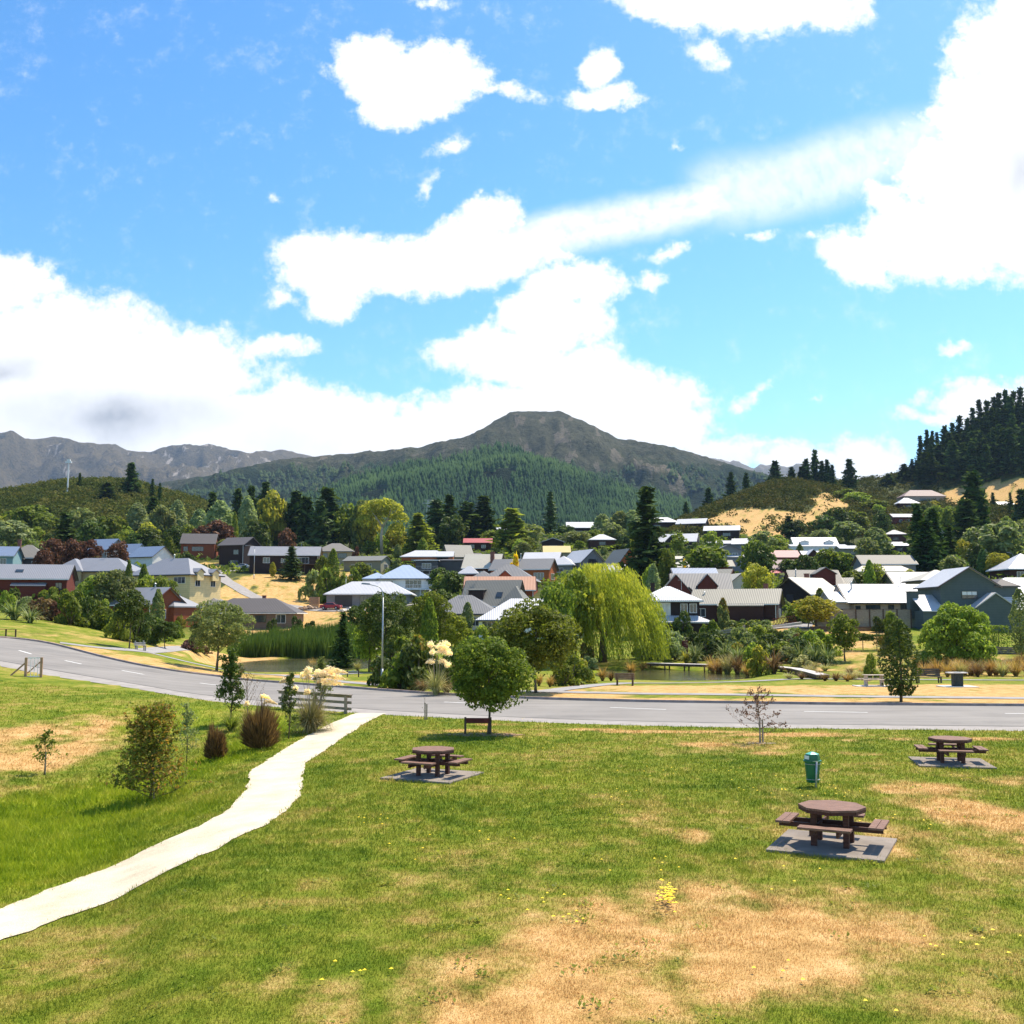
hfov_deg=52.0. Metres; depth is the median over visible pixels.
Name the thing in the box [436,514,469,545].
leafy tree
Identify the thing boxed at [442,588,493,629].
house
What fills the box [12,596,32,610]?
shrub
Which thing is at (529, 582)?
house
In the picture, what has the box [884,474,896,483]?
conifer tree
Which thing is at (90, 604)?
shrub
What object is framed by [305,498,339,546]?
conifer tree
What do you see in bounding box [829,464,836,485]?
conifer tree
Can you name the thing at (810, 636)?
shrub
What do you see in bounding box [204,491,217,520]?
conifer tree
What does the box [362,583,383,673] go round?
street lamp
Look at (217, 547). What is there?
leafy tree
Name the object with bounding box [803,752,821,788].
litter bin
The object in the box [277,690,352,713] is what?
timber barrier
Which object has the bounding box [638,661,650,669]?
sedge plant
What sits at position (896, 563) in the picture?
house
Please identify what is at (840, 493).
leafy tree
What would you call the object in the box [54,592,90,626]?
shrub
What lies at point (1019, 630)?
column shrub
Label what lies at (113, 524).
leafy tree
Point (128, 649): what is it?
footpath
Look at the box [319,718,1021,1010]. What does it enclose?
lawn flowers
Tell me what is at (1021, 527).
leafy tree
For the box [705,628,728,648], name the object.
shrub
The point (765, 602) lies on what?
house
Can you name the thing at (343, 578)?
shrub
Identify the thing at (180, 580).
window
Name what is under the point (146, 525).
leafy tree
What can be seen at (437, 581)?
leafy tree
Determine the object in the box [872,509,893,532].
leafy tree
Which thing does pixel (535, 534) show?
leafy tree
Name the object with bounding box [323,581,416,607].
house
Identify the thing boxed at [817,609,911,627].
paling fence
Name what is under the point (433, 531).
leafy tree
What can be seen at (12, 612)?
flax plant
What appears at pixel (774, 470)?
conifer tree
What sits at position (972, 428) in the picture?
conifer tree
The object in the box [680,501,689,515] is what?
conifer tree
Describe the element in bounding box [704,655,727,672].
sedge plant
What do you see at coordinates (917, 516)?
conifer tree
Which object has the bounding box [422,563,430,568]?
window
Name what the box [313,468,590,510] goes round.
forested hill
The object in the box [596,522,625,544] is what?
leafy tree
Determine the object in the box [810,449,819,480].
conifer tree
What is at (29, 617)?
flax plant
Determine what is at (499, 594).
roof window
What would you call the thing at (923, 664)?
sedge plant
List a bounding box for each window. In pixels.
[0,558,5,563]
[55,583,61,589]
[174,577,184,583]
[192,547,203,550]
[195,580,199,585]
[210,581,215,586]
[255,615,265,621]
[263,557,269,562]
[276,614,285,622]
[295,557,308,563]
[338,553,346,557]
[360,596,366,604]
[405,580,421,587]
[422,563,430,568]
[472,617,478,625]
[482,621,494,635]
[496,592,502,596]
[534,573,543,579]
[588,559,597,564]
[654,603,670,614]
[680,604,687,611]
[689,604,696,612]
[700,608,705,616]
[786,594,793,601]
[866,605,880,611]
[900,604,906,612]
[961,591,977,598]
[1017,572,1023,577]
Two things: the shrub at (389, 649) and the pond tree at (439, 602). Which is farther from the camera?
the pond tree at (439, 602)
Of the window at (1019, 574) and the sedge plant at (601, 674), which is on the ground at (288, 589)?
the sedge plant at (601, 674)
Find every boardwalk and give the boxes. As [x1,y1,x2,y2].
[645,663,708,670]
[778,666,829,678]
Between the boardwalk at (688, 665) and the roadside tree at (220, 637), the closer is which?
the roadside tree at (220, 637)
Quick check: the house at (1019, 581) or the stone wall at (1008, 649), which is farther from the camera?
the house at (1019, 581)
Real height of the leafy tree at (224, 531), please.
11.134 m
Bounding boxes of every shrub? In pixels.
[0,586,20,606]
[0,590,15,612]
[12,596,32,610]
[21,537,31,544]
[26,597,48,613]
[30,598,55,619]
[38,586,58,599]
[46,598,65,620]
[53,589,74,599]
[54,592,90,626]
[64,589,84,614]
[72,595,97,626]
[87,599,103,622]
[90,605,112,629]
[101,598,113,612]
[103,609,133,640]
[105,612,124,633]
[126,612,150,643]
[143,611,163,644]
[150,617,174,642]
[169,621,184,638]
[176,614,186,627]
[176,702,199,760]
[181,638,198,649]
[191,641,204,652]
[199,645,212,653]
[202,718,230,759]
[214,645,245,717]
[229,660,266,712]
[238,691,281,748]
[266,618,277,631]
[280,671,299,738]
[291,615,302,627]
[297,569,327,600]
[304,621,314,628]
[311,656,332,703]
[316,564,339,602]
[337,572,348,586]
[352,545,358,555]
[366,654,396,685]
[372,635,398,674]
[377,651,418,688]
[391,635,432,679]
[397,642,438,690]
[410,634,438,675]
[435,539,443,548]
[438,646,459,685]
[450,628,472,647]
[467,624,488,642]
[510,551,518,565]
[549,653,593,684]
[553,663,579,685]
[570,658,597,683]
[580,642,594,660]
[584,655,599,668]
[631,632,669,659]
[656,637,685,660]
[662,625,683,653]
[672,610,692,636]
[684,631,697,644]
[688,637,716,649]
[694,631,724,659]
[699,619,717,633]
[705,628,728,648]
[717,604,729,629]
[724,620,748,634]
[724,626,747,646]
[731,639,748,658]
[734,619,760,628]
[739,631,756,645]
[742,642,769,666]
[744,640,769,654]
[746,624,767,642]
[746,645,772,676]
[750,619,773,628]
[760,634,787,648]
[765,628,777,634]
[770,641,789,654]
[771,631,785,642]
[775,645,795,663]
[782,598,790,611]
[783,629,795,640]
[785,605,797,621]
[786,635,809,658]
[787,627,806,635]
[788,610,812,622]
[790,654,812,667]
[794,630,819,650]
[807,640,834,661]
[814,629,843,656]
[862,652,879,677]
[870,616,887,632]
[877,635,890,654]
[883,611,900,643]
[889,626,912,655]
[1007,588,1023,653]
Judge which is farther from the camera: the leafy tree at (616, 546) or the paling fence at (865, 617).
the leafy tree at (616, 546)
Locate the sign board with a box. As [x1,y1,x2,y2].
[464,717,491,733]
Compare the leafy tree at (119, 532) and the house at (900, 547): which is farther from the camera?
the house at (900, 547)
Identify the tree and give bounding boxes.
[0,520,36,545]
[1,504,52,525]
[30,526,45,540]
[32,515,60,529]
[32,549,54,564]
[34,543,43,549]
[37,522,51,529]
[39,538,65,564]
[43,533,56,540]
[48,512,82,555]
[59,538,87,564]
[69,507,96,531]
[76,473,83,487]
[76,519,108,541]
[77,539,103,558]
[77,571,111,601]
[91,569,137,602]
[95,482,120,499]
[96,515,106,524]
[96,700,216,800]
[101,514,128,537]
[105,540,129,561]
[107,533,121,540]
[112,589,151,648]
[117,529,129,539]
[119,462,142,492]
[119,531,128,543]
[125,502,149,532]
[125,532,146,546]
[125,559,132,586]
[134,574,155,587]
[135,522,161,535]
[136,527,164,546]
[138,564,148,580]
[145,496,160,517]
[147,504,177,537]
[147,539,162,546]
[148,479,156,497]
[149,575,178,594]
[151,589,164,629]
[151,620,178,647]
[157,483,163,501]
[162,525,186,548]
[163,536,174,553]
[170,499,187,528]
[179,524,194,549]
[179,551,195,561]
[186,599,255,670]
[189,509,208,529]
[191,525,205,533]
[201,519,236,553]
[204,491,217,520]
[204,500,235,535]
[216,539,224,552]
[230,487,243,533]
[231,511,238,536]
[237,495,257,536]
[240,518,273,545]
[243,484,258,527]
[254,481,271,520]
[256,489,287,544]
[269,562,276,576]
[271,488,302,545]
[273,546,306,579]
[278,527,296,546]
[291,496,313,543]
[296,541,311,546]
[303,486,348,547]
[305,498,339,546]
[314,555,329,574]
[325,612,359,667]
[327,548,339,576]
[332,502,364,548]
[346,605,364,625]
[347,567,361,582]
[349,499,369,554]
[349,562,373,580]
[351,500,382,544]
[352,624,383,670]
[355,497,408,554]
[355,590,415,651]
[361,540,377,554]
[369,554,393,560]
[374,534,389,551]
[384,529,406,547]
[390,558,401,570]
[390,560,415,566]
[391,513,438,554]
[393,544,401,558]
[402,591,456,649]
[417,538,428,549]
[420,596,438,654]
[423,523,436,545]
[424,498,446,546]
[426,567,448,590]
[429,574,443,590]
[432,589,452,603]
[435,494,462,544]
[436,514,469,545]
[439,570,463,594]
[440,612,468,648]
[448,635,539,733]
[457,501,484,542]
[462,602,473,629]
[473,495,503,536]
[480,530,499,548]
[485,507,538,551]
[486,598,581,692]
[499,536,512,548]
[505,537,538,548]
[511,539,527,558]
[512,541,533,558]
[520,524,543,544]
[537,562,676,662]
[539,581,576,661]
[541,491,558,533]
[554,567,598,655]
[556,525,574,535]
[560,531,589,546]
[575,540,586,549]
[583,530,603,542]
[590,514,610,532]
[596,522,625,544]
[597,544,632,548]
[598,546,608,555]
[609,510,630,543]
[616,486,686,581]
[622,509,640,543]
[642,565,651,589]
[645,564,660,592]
[657,548,676,586]
[669,533,688,552]
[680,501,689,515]
[682,542,705,557]
[682,544,729,568]
[699,530,722,547]
[700,487,714,504]
[717,597,728,629]
[721,472,739,497]
[736,539,774,570]
[741,563,774,588]
[742,472,750,489]
[744,562,756,588]
[746,530,777,545]
[746,541,776,576]
[764,460,784,480]
[767,534,788,546]
[773,524,799,537]
[773,546,782,549]
[777,559,793,571]
[779,515,799,537]
[786,467,795,478]
[786,519,807,535]
[787,554,821,569]
[790,595,843,625]
[794,601,820,626]
[796,467,805,478]
[796,544,803,551]
[800,458,814,481]
[807,515,837,530]
[808,529,830,536]
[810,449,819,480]
[813,548,847,569]
[815,588,822,597]
[816,461,826,482]
[822,507,854,522]
[824,459,832,483]
[826,613,861,660]
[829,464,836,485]
[829,520,864,542]
[832,551,853,574]
[833,489,859,497]
[837,459,862,489]
[840,492,871,501]
[841,570,863,583]
[843,528,855,544]
[846,510,872,527]
[853,537,882,554]
[857,527,894,554]
[859,499,889,509]
[862,563,885,583]
[863,560,876,583]
[872,504,885,514]
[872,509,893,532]
[876,620,923,701]
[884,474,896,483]
[884,550,897,554]
[896,463,910,477]
[900,470,914,480]
[902,503,923,565]
[908,459,914,473]
[908,519,946,571]
[913,452,936,482]
[914,435,924,470]
[920,504,929,511]
[921,507,951,557]
[923,429,929,453]
[923,505,944,526]
[927,435,935,459]
[929,443,946,469]
[930,500,939,505]
[933,454,946,473]
[934,432,939,442]
[938,555,966,570]
[939,425,948,446]
[939,440,963,479]
[939,506,956,532]
[939,524,968,563]
[944,432,955,451]
[945,554,968,568]
[948,423,956,438]
[952,497,984,546]
[954,415,966,438]
[954,434,959,445]
[954,539,970,559]
[956,468,990,537]
[957,442,964,465]
[959,437,981,477]
[959,526,986,549]
[961,431,967,441]
[962,417,970,434]
[965,541,990,570]
[967,425,975,435]
[969,407,977,430]
[974,419,986,443]
[975,399,983,428]
[975,437,998,474]
[976,444,1002,480]
[976,548,988,577]
[978,519,1023,558]
[980,415,989,437]
[982,400,990,431]
[984,552,1009,573]
[986,406,997,439]
[990,396,997,415]
[990,492,996,505]
[995,392,1002,418]
[1001,389,1008,419]
[1001,408,1009,428]
[1001,516,1011,520]
[1004,396,1018,423]
[1006,492,1013,513]
[1007,414,1018,440]
[1009,390,1017,413]
[1010,488,1023,522]
[1012,519,1023,554]
[1015,402,1023,426]
[1016,387,1023,412]
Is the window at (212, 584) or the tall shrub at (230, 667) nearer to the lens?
the tall shrub at (230, 667)
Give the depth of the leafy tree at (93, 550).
229.41 m
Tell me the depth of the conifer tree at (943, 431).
708.09 m
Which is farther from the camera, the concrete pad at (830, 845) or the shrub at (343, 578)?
the shrub at (343, 578)
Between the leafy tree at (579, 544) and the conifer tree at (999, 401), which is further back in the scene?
the conifer tree at (999, 401)
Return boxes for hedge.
[849,633,883,646]
[985,625,1009,646]
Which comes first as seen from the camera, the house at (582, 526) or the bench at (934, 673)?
the bench at (934, 673)
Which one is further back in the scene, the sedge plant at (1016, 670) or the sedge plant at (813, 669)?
the sedge plant at (813, 669)
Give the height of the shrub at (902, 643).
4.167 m
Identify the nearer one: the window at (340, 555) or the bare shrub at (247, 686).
the bare shrub at (247, 686)
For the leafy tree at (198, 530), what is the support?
on the ground at (288, 589)
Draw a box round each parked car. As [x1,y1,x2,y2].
[236,564,248,568]
[319,602,341,608]
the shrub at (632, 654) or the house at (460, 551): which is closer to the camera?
the shrub at (632, 654)
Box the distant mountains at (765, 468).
[710,458,838,479]
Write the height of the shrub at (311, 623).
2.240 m
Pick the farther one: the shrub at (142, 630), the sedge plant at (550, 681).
the shrub at (142, 630)
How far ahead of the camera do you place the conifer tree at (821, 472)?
644.61 m
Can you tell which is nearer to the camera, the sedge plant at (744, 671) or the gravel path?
the gravel path
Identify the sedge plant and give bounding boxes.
[210,711,242,730]
[351,661,363,670]
[406,679,428,690]
[442,681,452,692]
[536,673,544,685]
[543,673,555,686]
[596,666,610,680]
[605,669,615,680]
[620,660,637,671]
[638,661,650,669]
[702,656,718,671]
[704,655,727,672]
[714,654,743,673]
[724,652,746,673]
[739,662,750,675]
[782,673,795,678]
[796,673,806,679]
[808,665,818,670]
[818,663,831,670]
[818,671,831,680]
[828,671,843,680]
[839,672,854,680]
[841,671,858,679]
[845,666,854,673]
[916,658,928,667]
[916,663,932,672]
[923,656,945,671]
[938,660,953,676]
[951,659,966,671]
[954,662,970,675]
[958,660,983,675]
[968,663,983,676]
[970,661,984,672]
[980,657,1002,675]
[986,660,1010,674]
[993,660,1013,676]
[1000,658,1019,671]
[1004,659,1023,676]
[1013,650,1023,664]
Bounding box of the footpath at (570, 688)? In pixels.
[537,678,982,691]
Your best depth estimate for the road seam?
48.03 m
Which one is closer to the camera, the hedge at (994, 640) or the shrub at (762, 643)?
the shrub at (762, 643)
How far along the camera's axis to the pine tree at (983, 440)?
659.46 m
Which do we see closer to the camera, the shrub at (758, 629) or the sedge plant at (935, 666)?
the sedge plant at (935, 666)
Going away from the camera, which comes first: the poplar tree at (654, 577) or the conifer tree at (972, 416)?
the poplar tree at (654, 577)
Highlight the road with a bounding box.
[0,638,1023,726]
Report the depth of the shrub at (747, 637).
119.04 m
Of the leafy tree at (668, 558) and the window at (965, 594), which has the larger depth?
the leafy tree at (668, 558)
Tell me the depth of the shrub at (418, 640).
92.42 m
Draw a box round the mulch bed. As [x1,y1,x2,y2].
[448,733,524,736]
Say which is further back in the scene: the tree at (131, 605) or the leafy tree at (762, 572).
the leafy tree at (762, 572)
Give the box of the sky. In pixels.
[0,0,1023,478]
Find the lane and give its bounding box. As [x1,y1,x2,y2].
[219,569,415,610]
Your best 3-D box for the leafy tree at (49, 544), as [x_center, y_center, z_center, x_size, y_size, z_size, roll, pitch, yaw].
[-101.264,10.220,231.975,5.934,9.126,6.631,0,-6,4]
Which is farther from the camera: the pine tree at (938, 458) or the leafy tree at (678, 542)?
the pine tree at (938, 458)
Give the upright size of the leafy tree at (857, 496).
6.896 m
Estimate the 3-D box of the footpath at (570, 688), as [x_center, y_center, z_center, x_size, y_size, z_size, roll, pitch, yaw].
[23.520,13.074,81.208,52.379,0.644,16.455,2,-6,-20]
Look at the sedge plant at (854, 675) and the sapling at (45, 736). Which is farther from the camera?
the sedge plant at (854, 675)
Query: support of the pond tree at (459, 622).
on the ground at (288, 589)
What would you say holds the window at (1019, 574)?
in the house at (1013, 566)
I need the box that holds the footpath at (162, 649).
[136,646,190,652]
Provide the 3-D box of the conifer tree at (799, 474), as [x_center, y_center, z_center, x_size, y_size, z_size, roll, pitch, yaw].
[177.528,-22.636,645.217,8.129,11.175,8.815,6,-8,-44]
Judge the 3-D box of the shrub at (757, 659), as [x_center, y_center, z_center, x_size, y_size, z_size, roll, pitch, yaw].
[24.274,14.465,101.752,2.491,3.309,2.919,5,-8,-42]
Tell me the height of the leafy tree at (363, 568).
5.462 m
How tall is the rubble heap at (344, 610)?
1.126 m
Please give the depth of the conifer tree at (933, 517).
258.10 m
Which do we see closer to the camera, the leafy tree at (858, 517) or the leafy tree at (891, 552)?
the leafy tree at (891, 552)
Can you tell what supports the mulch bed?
on the ground at (288, 589)
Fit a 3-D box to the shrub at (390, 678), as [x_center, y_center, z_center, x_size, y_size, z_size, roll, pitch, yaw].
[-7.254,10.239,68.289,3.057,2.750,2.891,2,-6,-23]
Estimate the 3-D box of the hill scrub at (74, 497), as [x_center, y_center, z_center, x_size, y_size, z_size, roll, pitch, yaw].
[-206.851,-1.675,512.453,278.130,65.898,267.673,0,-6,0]
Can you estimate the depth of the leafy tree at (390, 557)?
300.06 m
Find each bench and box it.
[134,640,146,650]
[614,673,634,685]
[916,669,941,682]
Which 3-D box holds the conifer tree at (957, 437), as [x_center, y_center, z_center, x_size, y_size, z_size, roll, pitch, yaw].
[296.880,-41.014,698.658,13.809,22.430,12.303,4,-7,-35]
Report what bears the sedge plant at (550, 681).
on the ground at (288, 589)
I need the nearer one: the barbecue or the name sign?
the barbecue
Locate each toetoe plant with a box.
[230,694,277,735]
[278,665,347,733]
[411,640,452,695]
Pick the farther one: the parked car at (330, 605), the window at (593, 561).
the window at (593, 561)
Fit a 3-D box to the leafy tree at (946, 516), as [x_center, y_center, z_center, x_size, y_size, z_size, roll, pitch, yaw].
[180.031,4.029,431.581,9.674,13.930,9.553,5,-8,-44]
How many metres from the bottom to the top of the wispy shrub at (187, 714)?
2.367 m
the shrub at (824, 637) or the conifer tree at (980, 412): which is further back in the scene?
the conifer tree at (980, 412)
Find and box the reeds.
[228,618,369,658]
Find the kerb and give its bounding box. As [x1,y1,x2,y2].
[0,636,1023,705]
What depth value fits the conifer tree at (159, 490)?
538.33 m
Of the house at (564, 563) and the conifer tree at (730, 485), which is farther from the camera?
the conifer tree at (730, 485)
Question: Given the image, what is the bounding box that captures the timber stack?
[309,597,319,606]
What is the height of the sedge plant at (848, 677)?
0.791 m
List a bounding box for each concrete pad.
[380,768,483,783]
[766,829,896,862]
[852,685,887,686]
[908,756,996,768]
[936,685,976,686]
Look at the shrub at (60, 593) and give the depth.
172.42 m
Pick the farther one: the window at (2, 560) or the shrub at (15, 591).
the window at (2, 560)
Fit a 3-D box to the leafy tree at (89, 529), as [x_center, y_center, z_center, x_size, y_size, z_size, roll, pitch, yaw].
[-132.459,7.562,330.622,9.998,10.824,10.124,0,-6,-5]
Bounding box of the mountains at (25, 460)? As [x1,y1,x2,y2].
[0,430,316,487]
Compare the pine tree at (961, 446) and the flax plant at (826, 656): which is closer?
the flax plant at (826, 656)
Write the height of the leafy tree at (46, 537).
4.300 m
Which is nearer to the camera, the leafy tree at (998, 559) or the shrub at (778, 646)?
the shrub at (778, 646)
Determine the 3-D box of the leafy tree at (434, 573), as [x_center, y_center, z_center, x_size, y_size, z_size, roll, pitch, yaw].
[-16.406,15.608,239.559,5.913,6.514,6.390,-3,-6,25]
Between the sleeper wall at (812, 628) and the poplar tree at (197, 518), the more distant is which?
the poplar tree at (197, 518)
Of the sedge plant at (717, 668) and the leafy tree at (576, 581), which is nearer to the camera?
the sedge plant at (717, 668)
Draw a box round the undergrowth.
[3,529,1015,623]
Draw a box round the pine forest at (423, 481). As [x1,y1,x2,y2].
[285,440,691,538]
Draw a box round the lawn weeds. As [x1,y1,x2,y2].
[0,727,1023,1023]
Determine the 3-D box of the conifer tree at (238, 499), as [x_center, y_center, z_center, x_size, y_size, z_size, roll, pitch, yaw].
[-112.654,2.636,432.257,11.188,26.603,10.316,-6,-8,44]
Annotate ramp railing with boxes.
[771,615,801,627]
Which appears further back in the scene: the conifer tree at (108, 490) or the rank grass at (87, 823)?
the conifer tree at (108, 490)
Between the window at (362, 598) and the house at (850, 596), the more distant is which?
the window at (362, 598)
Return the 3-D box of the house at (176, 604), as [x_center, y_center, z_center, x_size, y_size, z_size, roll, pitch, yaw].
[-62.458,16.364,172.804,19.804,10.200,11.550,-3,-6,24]
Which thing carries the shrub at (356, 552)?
on the ground at (288, 589)
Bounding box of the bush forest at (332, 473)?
[181,459,765,510]
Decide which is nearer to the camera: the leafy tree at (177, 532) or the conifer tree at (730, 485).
the leafy tree at (177, 532)
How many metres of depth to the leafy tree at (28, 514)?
418.26 m
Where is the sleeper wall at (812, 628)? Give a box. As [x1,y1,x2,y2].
[810,626,871,630]
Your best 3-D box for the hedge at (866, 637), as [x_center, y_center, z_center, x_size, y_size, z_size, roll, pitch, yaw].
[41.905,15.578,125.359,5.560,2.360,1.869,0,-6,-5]
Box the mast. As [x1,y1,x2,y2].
[65,459,71,491]
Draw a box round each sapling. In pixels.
[32,725,67,773]
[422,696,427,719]
[725,684,790,742]
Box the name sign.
[347,670,358,676]
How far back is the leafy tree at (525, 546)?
311.80 m
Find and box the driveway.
[777,621,813,627]
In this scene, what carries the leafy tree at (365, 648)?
on the ground at (288, 589)
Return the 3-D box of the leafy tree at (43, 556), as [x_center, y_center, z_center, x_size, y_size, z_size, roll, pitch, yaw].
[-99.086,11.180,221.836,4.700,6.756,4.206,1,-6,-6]
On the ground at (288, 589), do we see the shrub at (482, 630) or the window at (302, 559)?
the shrub at (482, 630)
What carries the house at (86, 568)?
on the ground at (288, 589)
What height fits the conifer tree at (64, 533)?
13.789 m
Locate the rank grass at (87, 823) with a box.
[0,723,298,895]
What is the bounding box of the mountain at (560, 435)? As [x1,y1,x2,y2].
[156,411,767,511]
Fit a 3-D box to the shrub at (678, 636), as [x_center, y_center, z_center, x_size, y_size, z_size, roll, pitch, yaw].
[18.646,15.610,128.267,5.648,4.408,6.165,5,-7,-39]
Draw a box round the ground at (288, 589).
[0,469,1023,1023]
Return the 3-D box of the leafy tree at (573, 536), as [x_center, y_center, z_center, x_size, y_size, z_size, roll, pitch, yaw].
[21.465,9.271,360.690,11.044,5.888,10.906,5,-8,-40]
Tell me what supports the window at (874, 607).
in the house at (850, 596)
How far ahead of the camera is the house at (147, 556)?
272.25 m
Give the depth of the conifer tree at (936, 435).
708.08 m
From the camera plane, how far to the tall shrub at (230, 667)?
47.89 m
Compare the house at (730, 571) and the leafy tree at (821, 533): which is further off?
the leafy tree at (821, 533)
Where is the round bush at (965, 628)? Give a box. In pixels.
[916,601,1001,667]
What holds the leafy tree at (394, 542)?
on the ground at (288, 589)
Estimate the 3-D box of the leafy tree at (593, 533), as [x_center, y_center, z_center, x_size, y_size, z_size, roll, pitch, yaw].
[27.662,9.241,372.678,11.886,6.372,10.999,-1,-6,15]
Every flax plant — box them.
[0,598,32,619]
[9,605,49,622]
[678,649,694,662]
[679,640,705,662]
[708,640,734,659]
[723,643,751,661]
[755,649,790,673]
[766,641,785,655]
[787,642,811,659]
[804,640,829,664]
[815,641,840,664]
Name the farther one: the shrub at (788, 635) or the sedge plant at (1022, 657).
the shrub at (788, 635)
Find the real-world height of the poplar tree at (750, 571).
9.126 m
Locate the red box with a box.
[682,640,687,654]
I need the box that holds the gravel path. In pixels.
[0,713,385,939]
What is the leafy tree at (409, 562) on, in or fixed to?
on the ground at (288, 589)
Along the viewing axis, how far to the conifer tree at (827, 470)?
644.35 m
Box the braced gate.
[11,657,42,677]
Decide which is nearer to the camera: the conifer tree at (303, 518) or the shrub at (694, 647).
the shrub at (694, 647)
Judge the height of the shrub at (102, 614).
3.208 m
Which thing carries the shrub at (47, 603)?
on the ground at (288, 589)
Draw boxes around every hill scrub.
[0,476,276,547]
[659,466,1023,537]
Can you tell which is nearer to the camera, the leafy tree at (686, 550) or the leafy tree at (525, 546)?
the leafy tree at (686, 550)
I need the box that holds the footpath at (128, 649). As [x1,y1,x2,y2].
[60,642,1023,698]
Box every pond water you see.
[218,658,374,671]
[595,670,752,680]
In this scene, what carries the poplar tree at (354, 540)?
on the ground at (288, 589)
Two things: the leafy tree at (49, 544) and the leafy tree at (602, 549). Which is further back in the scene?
the leafy tree at (602, 549)
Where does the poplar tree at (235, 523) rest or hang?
on the ground at (288, 589)
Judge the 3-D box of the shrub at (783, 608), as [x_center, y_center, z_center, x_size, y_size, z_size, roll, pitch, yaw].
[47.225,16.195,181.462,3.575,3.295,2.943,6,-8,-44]
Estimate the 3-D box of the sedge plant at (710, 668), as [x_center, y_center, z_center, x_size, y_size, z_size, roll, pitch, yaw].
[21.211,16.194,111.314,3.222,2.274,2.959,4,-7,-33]
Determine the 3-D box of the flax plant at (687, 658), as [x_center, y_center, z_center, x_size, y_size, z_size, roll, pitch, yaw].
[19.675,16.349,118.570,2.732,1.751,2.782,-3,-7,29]
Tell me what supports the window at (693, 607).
in the house at (674, 602)
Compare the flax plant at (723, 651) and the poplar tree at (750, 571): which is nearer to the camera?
the flax plant at (723, 651)
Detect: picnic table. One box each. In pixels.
[394,746,471,776]
[775,800,888,848]
[856,674,884,685]
[914,736,988,763]
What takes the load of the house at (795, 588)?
on the ground at (288, 589)
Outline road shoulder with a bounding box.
[0,661,1023,730]
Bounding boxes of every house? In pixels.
[0,546,24,563]
[0,564,78,599]
[17,539,41,563]
[62,552,140,586]
[83,583,203,626]
[86,539,127,557]
[119,544,143,557]
[129,546,173,567]
[130,554,224,610]
[179,533,218,558]
[201,595,307,628]
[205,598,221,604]
[217,537,260,565]
[247,544,322,574]
[321,543,355,564]
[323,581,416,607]
[342,556,391,572]
[362,565,431,596]
[400,550,454,568]
[414,559,462,575]
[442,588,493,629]
[443,545,481,558]
[458,552,503,575]
[461,580,528,607]
[463,538,492,550]
[463,576,536,597]
[474,598,583,638]
[475,564,540,594]
[488,555,558,583]
[522,552,562,559]
[540,538,564,546]
[542,546,570,556]
[556,556,576,574]
[566,522,597,531]
[567,549,604,568]
[587,534,616,548]
[598,565,632,574]
[604,548,635,574]
[650,579,709,634]
[652,517,675,527]
[658,533,698,551]
[664,573,733,594]
[668,568,718,578]
[675,518,708,528]
[675,556,683,561]
[691,583,785,621]
[699,541,730,546]
[703,525,740,539]
[711,560,735,568]
[717,569,734,573]
[720,544,744,571]
[731,538,751,551]
[731,573,743,588]
[771,550,799,559]
[771,560,789,579]
[775,573,834,603]
[783,567,855,586]
[788,537,846,550]
[799,549,827,565]
[820,577,918,617]
[834,546,860,558]
[851,555,917,575]
[882,572,926,583]
[886,530,906,541]
[889,514,912,526]
[890,542,908,551]
[893,498,918,508]
[896,490,945,501]
[901,570,939,583]
[905,567,1023,631]
[985,553,1023,578]
[1002,578,1023,595]
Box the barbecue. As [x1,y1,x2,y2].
[945,672,967,685]
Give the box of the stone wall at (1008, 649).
[992,647,1018,653]
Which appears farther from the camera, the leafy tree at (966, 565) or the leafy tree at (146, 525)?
the leafy tree at (146, 525)
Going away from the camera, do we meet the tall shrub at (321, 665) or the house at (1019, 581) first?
the tall shrub at (321, 665)
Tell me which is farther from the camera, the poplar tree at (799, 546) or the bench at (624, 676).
the poplar tree at (799, 546)
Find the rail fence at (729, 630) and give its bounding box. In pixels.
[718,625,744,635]
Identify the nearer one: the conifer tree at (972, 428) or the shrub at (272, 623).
the shrub at (272, 623)
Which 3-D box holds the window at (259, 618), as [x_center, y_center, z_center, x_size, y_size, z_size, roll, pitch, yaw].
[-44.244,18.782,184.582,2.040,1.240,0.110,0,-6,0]
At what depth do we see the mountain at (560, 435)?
2724.26 m
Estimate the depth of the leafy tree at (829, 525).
439.89 m
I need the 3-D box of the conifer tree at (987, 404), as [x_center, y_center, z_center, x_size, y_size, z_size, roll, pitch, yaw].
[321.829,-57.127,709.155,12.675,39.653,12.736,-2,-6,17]
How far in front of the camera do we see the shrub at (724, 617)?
152.42 m
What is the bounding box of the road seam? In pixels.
[4,661,951,725]
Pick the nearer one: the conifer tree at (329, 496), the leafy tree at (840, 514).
the conifer tree at (329, 496)
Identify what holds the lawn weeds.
on the ground at (288, 589)
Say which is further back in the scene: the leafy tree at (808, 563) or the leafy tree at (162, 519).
the leafy tree at (162, 519)
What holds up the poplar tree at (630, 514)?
on the ground at (288, 589)
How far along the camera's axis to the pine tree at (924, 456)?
683.72 m
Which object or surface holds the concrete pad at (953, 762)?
on the ground at (288, 589)
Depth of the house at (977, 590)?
149.23 m
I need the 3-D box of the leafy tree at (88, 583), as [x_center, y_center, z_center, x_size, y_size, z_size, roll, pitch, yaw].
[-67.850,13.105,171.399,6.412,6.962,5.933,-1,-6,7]
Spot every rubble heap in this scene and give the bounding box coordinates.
[298,605,320,608]
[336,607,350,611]

